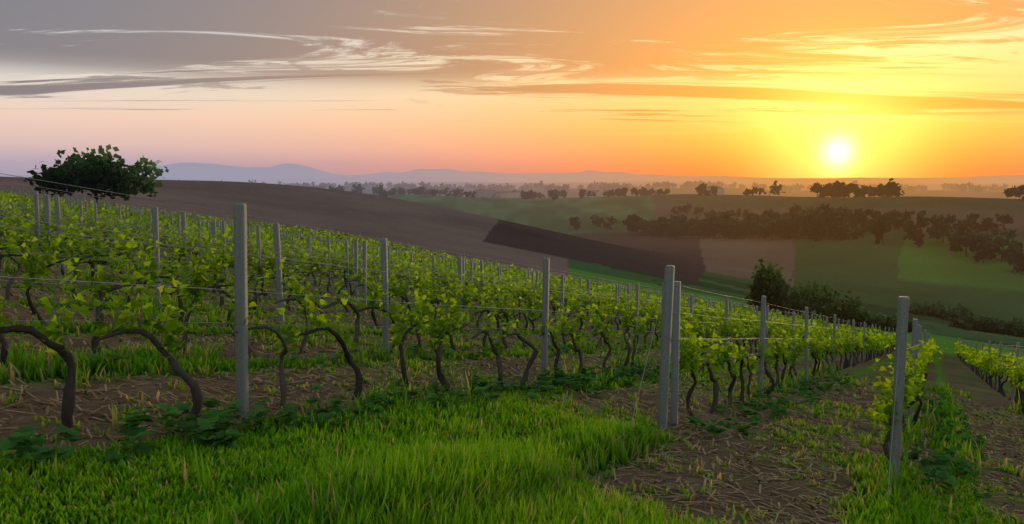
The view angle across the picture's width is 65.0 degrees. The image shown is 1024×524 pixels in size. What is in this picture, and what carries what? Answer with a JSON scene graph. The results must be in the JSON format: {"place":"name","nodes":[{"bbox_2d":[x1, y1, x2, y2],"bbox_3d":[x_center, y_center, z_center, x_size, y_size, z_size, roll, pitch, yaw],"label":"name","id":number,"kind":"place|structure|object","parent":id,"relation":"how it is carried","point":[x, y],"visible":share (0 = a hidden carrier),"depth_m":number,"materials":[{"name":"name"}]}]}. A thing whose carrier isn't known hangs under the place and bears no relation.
{"place":"outdoors","nodes":[
{"label":"outdoors","id":0,"kind":"place"},
{"bbox_2d":[0,163,1023,523],"bbox_3d":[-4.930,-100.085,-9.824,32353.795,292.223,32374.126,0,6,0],"label":"terrain","id":1,"kind":"structure","parent":0,"point":[866,269],"depth_m":179.88,"materials":[{"name":"brown soil"}]},
{"bbox_2d":[0,338,991,497],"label":"weed leaves","id":2,"kind":"object","parent":1,"relation":"on","point":[23,440],"visible":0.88,"depth_m":8.90,"materials":[{"name":"green plant"}]},
{"bbox_2d":[0,251,1023,523],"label":"grass","id":3,"kind":"structure","parent":1,"relation":"on","point":[532,463],"depth_m":6.71,"materials":[{"name":"green plant"}]},
{"bbox_2d":[0,198,1023,458],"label":"grapevine trunks","id":4,"kind":"object","parent":1,"relation":"on","point":[68,404],"visible":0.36,"depth_m":12.99,"materials":[{"name":"brown plant"}]},
{"bbox_2d":[0,190,1023,433],"bbox_3d":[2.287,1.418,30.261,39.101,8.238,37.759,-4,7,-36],"label":"vine leaves","id":5,"kind":"object","parent":4,"relation":"attached to","point":[197,292],"visible":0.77,"depth_m":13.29,"materials":[{"name":"green plant"}]},
{"bbox_2d":[0,186,1023,482],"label":"vineyard posts","id":6,"kind":"object","parent":1,"relation":"on","point":[670,316],"visible":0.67,"depth_m":13.56,"materials":[{"name":"grey wood"}]},
{"bbox_2d":[0,173,1022,499],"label":"trellis wires","id":7,"kind":"object","parent":6,"relation":"attached to","point":[288,259],"visible":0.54,"depth_m":14.93,"materials":[{"name":"grey metal"}]},
{"bbox_2d":[0,258,1023,523],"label":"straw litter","id":8,"kind":"object","parent":1,"relation":"on","point":[706,470],"visible":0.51,"depth_m":10.29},
{"bbox_2d":[311,185,723,197],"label":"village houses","id":9,"kind":"structure","parent":1,"relation":"on","point":[492,193],"depth_m":1007.30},
{"bbox_2d":[24,144,1023,337],"bbox_3d":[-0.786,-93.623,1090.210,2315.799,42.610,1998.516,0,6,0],"label":"trees","id":10,"kind":"object","parent":1,"relation":"on","point":[104,173],"depth_m":371.64,"materials":[{"name":"green plant"}]},
{"bbox_2d":[0,0,1023,177],"label":"sky","id":11,"kind":"structure","parent":0,"point":[740,88],"materials":[{"name":"orange"}]}
]}

